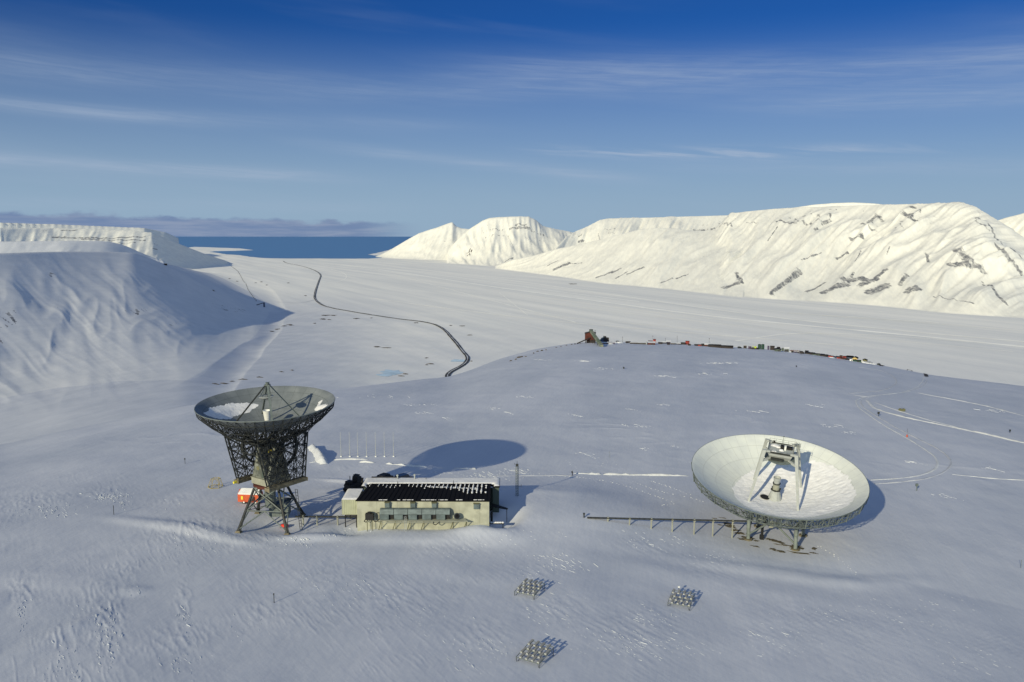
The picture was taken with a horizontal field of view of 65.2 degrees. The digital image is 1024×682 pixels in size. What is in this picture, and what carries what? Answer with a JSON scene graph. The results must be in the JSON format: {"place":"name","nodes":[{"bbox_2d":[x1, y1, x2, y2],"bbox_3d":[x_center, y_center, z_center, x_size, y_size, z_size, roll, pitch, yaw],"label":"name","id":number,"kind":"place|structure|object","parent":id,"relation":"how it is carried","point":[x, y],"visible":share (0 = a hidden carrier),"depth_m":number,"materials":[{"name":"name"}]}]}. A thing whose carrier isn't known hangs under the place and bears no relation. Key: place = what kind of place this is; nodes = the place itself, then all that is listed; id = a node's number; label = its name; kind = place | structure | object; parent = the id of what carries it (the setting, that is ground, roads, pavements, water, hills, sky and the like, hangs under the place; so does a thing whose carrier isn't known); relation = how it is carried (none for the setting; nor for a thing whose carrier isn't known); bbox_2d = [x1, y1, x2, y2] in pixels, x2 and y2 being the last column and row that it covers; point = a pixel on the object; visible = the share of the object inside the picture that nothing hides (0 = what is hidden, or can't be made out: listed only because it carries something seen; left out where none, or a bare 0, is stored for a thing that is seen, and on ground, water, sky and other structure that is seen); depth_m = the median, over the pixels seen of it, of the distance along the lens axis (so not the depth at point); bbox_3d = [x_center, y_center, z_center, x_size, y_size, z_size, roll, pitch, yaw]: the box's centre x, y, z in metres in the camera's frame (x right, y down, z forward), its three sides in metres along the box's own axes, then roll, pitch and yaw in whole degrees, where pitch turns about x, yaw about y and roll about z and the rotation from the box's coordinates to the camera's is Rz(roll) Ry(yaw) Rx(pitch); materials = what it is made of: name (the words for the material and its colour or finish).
{"place":"outdoors","nodes":[
{"label":"outdoors","id":0,"kind":"place"},
{"bbox_2d":[0,241,164,262],"bbox_3d":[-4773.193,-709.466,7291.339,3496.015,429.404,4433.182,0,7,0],"label":"hill","id":1,"kind":"structure","parent":0,"point":[50,246],"depth_m":6173.54,"materials":[{"name":"white snow"}]},
{"bbox_2d":[0,223,178,242],"bbox_3d":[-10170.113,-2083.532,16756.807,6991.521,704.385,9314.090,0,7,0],"label":"mountain","id":2,"kind":"structure","parent":0,"point":[156,232],"depth_m":15583.89,"materials":[{"name":"white snow"}]},
{"bbox_2d":[0,228,227,269],"bbox_3d":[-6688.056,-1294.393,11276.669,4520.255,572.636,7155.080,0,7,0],"label":"mountain","id":3,"kind":"structure","parent":0,"point":[167,251],"depth_m":10838.37,"materials":[{"name":"white snow"}]},
{"bbox_2d":[0,251,270,396],"bbox_3d":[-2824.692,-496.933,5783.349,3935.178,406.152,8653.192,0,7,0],"label":"hill","id":4,"kind":"structure","parent":0,"point":[75,318],"depth_m":2819.06,"materials":[{"name":"white snow"}]},
{"bbox_2d":[177,237,410,258],"bbox_3d":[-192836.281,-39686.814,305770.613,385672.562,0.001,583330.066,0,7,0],"label":"sea","id":5,"kind":"structure","parent":0,"point":[319,247],"depth_m":39389.68,"materials":[{"name":"blue liquid"}]},
{"bbox_2d":[309,458,367,462],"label":"path","id":6,"kind":"structure","parent":0,"point":[345,459],"depth_m":259.05,"materials":[{"name":"white snow"}]},
{"bbox_2d":[283,261,469,376],"bbox_3d":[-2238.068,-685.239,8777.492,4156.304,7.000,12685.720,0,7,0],"label":"road","id":7,"kind":"structure","parent":0,"point":[465,353],"depth_m":3724.51,"materials":[{"name":"grey asphalt"}]},
{"bbox_2d":[360,460,475,468],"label":"path","id":8,"kind":"structure","parent":0,"point":[410,465],"depth_m":252.46,"materials":[{"name":"white snow"}]},
{"bbox_2d":[376,222,468,259],"bbox_3d":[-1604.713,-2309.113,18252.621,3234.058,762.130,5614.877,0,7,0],"label":"mountain","id":9,"kind":"structure","parent":0,"point":[437,243],"depth_m":16763.03,"materials":[{"name":"white snow"}]},
{"bbox_2d":[303,261,573,321],"bbox_3d":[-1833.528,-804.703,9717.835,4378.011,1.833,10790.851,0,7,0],"label":"path","id":10,"kind":"structure","parent":0,"point":[477,296],"depth_m":5884.09,"materials":[{"name":"white snow"}]},
{"bbox_2d":[324,263,632,300],"bbox_3d":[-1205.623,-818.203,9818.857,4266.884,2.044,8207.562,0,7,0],"label":"path","id":11,"kind":"structure","parent":0,"point":[502,283],"depth_m":7764.54,"materials":[{"name":"white snow"}]},
{"bbox_2d":[448,216,572,265],"bbox_3d":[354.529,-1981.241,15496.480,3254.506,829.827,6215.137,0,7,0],"label":"mountain","id":12,"kind":"structure","parent":0,"point":[494,241],"depth_m":14157.10,"materials":[{"name":"white snow"}]},
{"bbox_2d":[0,342,1023,681],"bbox_3d":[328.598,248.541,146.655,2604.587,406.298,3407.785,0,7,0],"label":"snow field","id":13,"kind":"structure","parent":0,"point":[946,558],"depth_m":185.41,"materials":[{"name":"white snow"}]},
{"bbox_2d":[208,477,222,488],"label":"lifting frame","id":14,"kind":"object","parent":13,"relation":"on","point":[215,478],"visible":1,"depth_m":223.91,"materials":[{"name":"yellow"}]},
{"bbox_2d":[237,488,262,503],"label":"mobile hut","id":15,"kind":"object","parent":13,"relation":"on","point":[243,494],"visible":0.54,"depth_m":208.95,"materials":[{"name":"orange paint"}]},
{"bbox_2d":[194,382,334,534],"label":"dish antenna","id":16,"kind":"object","parent":13,"relation":"on","point":[275,414],"visible":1,"depth_m":191.91,"materials":[{"name":"grey metal"}]},
{"bbox_2d":[307,444,327,463],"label":"snow bank","id":17,"kind":"structure","parent":13,"relation":"on","point":[319,456],"depth_m":257.92,"materials":[{"name":"white snow"}]},
{"bbox_2d":[295,515,355,525],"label":"elevated pipe","id":18,"kind":"object","parent":13,"relation":"on","point":[316,516],"visible":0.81,"depth_m":195.38,"materials":[{"name":"grey metal"}]},
{"bbox_2d":[343,474,363,491],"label":"snow groomer","id":19,"kind":"object","parent":13,"relation":"on","point":[355,481],"visible":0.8,"depth_m":222.15,"materials":[{"name":"black metal"}]},
{"bbox_2d":[377,473,392,475],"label":"parked car","id":20,"kind":"object","parent":13,"relation":"on","point":[384,474],"visible":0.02,"depth_m":233.65,"materials":[{"name":"black metal"}]},
{"bbox_2d":[395,473,412,477],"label":"parked car","id":21,"kind":"object","parent":13,"relation":"on","point":[403,475],"visible":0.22,"depth_m":234.44,"materials":[{"name":"blue paint"}]},
{"bbox_2d":[342,474,507,530],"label":"station building","id":22,"kind":"structure","parent":13,"relation":"on","point":[386,502],"depth_m":192.97,"materials":[{"name":"beige"}]},
{"bbox_2d":[514,463,518,495],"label":"lattice mast","id":23,"kind":"object","parent":13,"relation":"on","point":[517,481],"visible":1,"depth_m":215.06,"materials":[{"name":"grey metal"}]},
{"bbox_2d":[514,578,544,598],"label":"antenna panel","id":24,"kind":"object","parent":13,"relation":"on","point":[534,587],"visible":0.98,"depth_m":157.32,"materials":[{"name":"grey paint"}]},
{"bbox_2d":[516,639,553,667],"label":"antenna panel","id":25,"kind":"object","parent":13,"relation":"on","point":[540,652],"visible":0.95,"depth_m":130.25,"materials":[{"name":"grey paint"}]},
{"bbox_2d":[510,343,580,360],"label":"rocks","id":26,"kind":"object","parent":13,"relation":"on","point":[537,351],"visible":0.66,"depth_m":722.35,"materials":[{"name":"grey stone"}]},
{"bbox_2d":[577,329,602,346],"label":"mine tower","id":27,"kind":"structure","parent":13,"relation":"on","point":[591,336],"depth_m":867.73,"materials":[{"name":"red metal"}]},
{"bbox_2d":[600,336,608,341],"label":"loading plant","id":28,"kind":"object","parent":13,"relation":"on","point":[604,339],"visible":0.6,"depth_m":906.48,"materials":[{"name":"black metal"}]},
{"bbox_2d":[647,341,655,344],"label":"shed","id":29,"kind":"structure","parent":13,"relation":"on","point":[651,342],"depth_m":857.30,"materials":[{"name":"white"}]},
{"bbox_2d":[587,517,746,537],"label":"elevated pipe","id":30,"kind":"object","parent":13,"relation":"on","point":[672,520],"visible":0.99,"depth_m":198.77,"materials":[{"name":"grey metal"}]},
{"bbox_2d":[668,588,694,609],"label":"antenna panel","id":31,"kind":"object","parent":13,"relation":"on","point":[682,598],"visible":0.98,"depth_m":155.91,"materials":[{"name":"grey paint"}]},
{"bbox_2d":[708,344,720,347],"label":"shed","id":32,"kind":"structure","parent":13,"relation":"on","point":[715,345],"depth_m":849.39,"materials":[{"name":"black"}]},
{"bbox_2d":[721,345,732,348],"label":"shed","id":33,"kind":"structure","parent":13,"relation":"on","point":[727,346],"depth_m":844.31,"materials":[{"name":"black"}]},
{"bbox_2d":[609,341,875,364],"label":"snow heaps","id":34,"kind":"object","parent":13,"relation":"on","point":[789,351],"visible":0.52,"depth_m":801.64,"materials":[{"name":"white snow"}]},
{"bbox_2d":[713,517,816,554],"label":"gravel","id":35,"kind":"structure","parent":13,"relation":"on","point":[729,525],"depth_m":197.33,"materials":[{"name":"gravel"}]},
{"bbox_2d":[691,434,869,551],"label":"dish antenna","id":36,"kind":"object","parent":13,"relation":"on","point":[781,479],"visible":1,"depth_m":202.04,"materials":[{"name":"grey paint"}]},
{"bbox_2d":[0,247,1023,443],"bbox_3d":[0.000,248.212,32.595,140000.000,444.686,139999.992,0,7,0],"label":"valley floor","id":37,"kind":"structure","parent":0,"point":[338,350],"depth_m":3993.38,"materials":[{"name":"white snow"}]},
{"bbox_2d":[212,248,471,384],"bbox_3d":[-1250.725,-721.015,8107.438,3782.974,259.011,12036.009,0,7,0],"label":"rocks","id":38,"kind":"object","parent":37,"relation":"on","point":[329,319],"visible":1,"depth_m":3831.59,"materials":[{"name":"grey stone"}]},
{"bbox_2d":[376,359,464,376],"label":"ice","id":39,"kind":"structure","parent":37,"relation":"on","point":[387,373],"depth_m":2685.24,"materials":[{"name":"white ice"}]},
{"bbox_2d":[0,0,1023,236],"label":"sky","id":40,"kind":"structure","parent":0,"point":[177,118],"materials":[{"name":"blue"}]},
{"bbox_2d":[496,475,571,475],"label":"path","id":41,"kind":"structure","parent":0,"point":[534,475],"depth_m":245.57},
{"bbox_2d":[408,277,799,326],"bbox_3d":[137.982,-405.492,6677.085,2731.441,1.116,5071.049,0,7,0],"label":"path","id":42,"kind":"structure","parent":0,"point":[609,306],"depth_m":5341.94,"materials":[{"name":"white snow"}]},
{"bbox_2d":[374,298,846,345],"bbox_3d":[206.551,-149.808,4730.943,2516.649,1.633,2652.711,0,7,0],"label":"path","id":43,"kind":"structure","parent":0,"point":[618,326],"depth_m":4161.81,"materials":[{"name":"white snow"}]},
{"bbox_2d":[497,228,744,296],"bbox_3d":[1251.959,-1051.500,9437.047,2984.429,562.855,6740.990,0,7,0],"label":"mountain","id":44,"kind":"structure","parent":0,"point":[677,259],"depth_m":8545.35,"materials":[{"name":"white snow"}]},
{"bbox_2d":[574,472,687,475],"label":"path","id":45,"kind":"structure","parent":0,"point":[632,474],"depth_m":251.99,"materials":[{"name":"white snow"}]},
{"bbox_2d":[556,215,727,248],"bbox_3d":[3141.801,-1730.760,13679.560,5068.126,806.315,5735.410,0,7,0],"label":"mountain","id":46,"kind":"structure","parent":0,"point":[603,229],"depth_m":11935.65,"materials":[{"name":"white snow"}]},
{"bbox_2d":[346,265,1023,346],"bbox_3d":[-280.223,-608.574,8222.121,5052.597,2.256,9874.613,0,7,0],"label":"path","id":47,"kind":"structure","parent":0,"point":[718,316],"depth_m":4566.34,"materials":[{"name":"white snow"}]},
{"bbox_2d":[376,264,1023,341],"bbox_3d":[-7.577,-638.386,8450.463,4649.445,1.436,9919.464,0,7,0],"label":"path","id":48,"kind":"structure","parent":0,"point":[752,314],"depth_m":4679.39,"materials":[{"name":"white snow"}]},
{"bbox_2d":[443,288,1012,351],"bbox_3d":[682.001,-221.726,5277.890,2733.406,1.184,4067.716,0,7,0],"label":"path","id":49,"kind":"structure","parent":0,"point":[739,325],"depth_m":4211.80,"materials":[{"name":"white snow"}]},
{"bbox_2d":[794,202,881,207],"bbox_3d":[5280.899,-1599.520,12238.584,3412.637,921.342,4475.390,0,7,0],"label":"mountain","id":50,"kind":"structure","parent":0,"point":[836,204],"depth_m":10948.51,"materials":[{"name":"white snow"}]},
{"bbox_2d":[668,298,1023,330],"bbox_3d":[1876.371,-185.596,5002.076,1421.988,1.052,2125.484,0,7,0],"label":"path","id":51,"kind":"structure","parent":0,"point":[848,317],"depth_m":4647.98,"materials":[{"name":"white snow"}]},
{"bbox_2d":[793,313,937,322],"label":"path","id":52,"kind":"structure","parent":0,"point":[876,318],"depth_m":4567.84,"materials":[{"name":"white snow"}]},
{"bbox_2d":[715,202,1023,316],"bbox_3d":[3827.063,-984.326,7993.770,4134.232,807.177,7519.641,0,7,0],"label":"mountain","id":53,"kind":"structure","parent":0,"point":[959,257],"depth_m":6336.89,"materials":[{"name":"white snow"}]},
{"bbox_2d":[847,367,896,393],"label":"path","id":54,"kind":"structure","parent":0,"point":[879,390],"depth_m":501.96,"materials":[{"name":"white snow"}]},
{"bbox_2d":[736,333,1022,345],"bbox_3d":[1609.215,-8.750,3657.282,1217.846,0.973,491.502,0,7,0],"label":"path","id":55,"kind":"structure","parent":0,"point":[848,333],"depth_m":3748.48,"materials":[{"name":"white snow"}]},
{"bbox_2d":[856,379,926,395],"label":"path","id":56,"kind":"structure","parent":0,"point":[906,391],"depth_m":496.79,"materials":[{"name":"white snow"}]},
{"bbox_2d":[855,377,938,479],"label":"path","id":57,"kind":"structure","parent":0,"point":[936,466],"depth_m":300.74,"materials":[{"name":"white snow"}]},
{"bbox_2d":[860,396,951,483],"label":"path","id":58,"kind":"structure","parent":0,"point":[950,459],"depth_m":296.94,"materials":[{"name":"white snow"}]},
{"bbox_2d":[875,402,959,427],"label":"path","id":59,"kind":"structure","parent":0,"point":[914,415],"depth_m":388.75,"materials":[{"name":"white snow"}]},
{"bbox_2d":[865,399,1023,442],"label":"path","id":60,"kind":"structure","parent":0,"point":[871,404],"depth_m":362.93,"materials":[{"name":"white snow"}]},
{"bbox_2d":[921,393,1023,415],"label":"path","id":61,"kind":"structure","parent":0,"point":[973,403],"depth_m":448.44,"materials":[{"name":"white snow"}]},
{"bbox_2d":[952,474,1020,479],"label":"path","id":62,"kind":"structure","parent":0,"point":[987,477],"depth_m":266.35,"materials":[{"name":"white snow"}]},
{"bbox_2d":[998,213,1023,236],"bbox_3d":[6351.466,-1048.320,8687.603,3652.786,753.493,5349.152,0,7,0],"label":"mountain","id":63,"kind":"structure","parent":0,"point":[1015,223],"depth_m":7857.41,"materials":[{"name":"white snow"}]}
]}

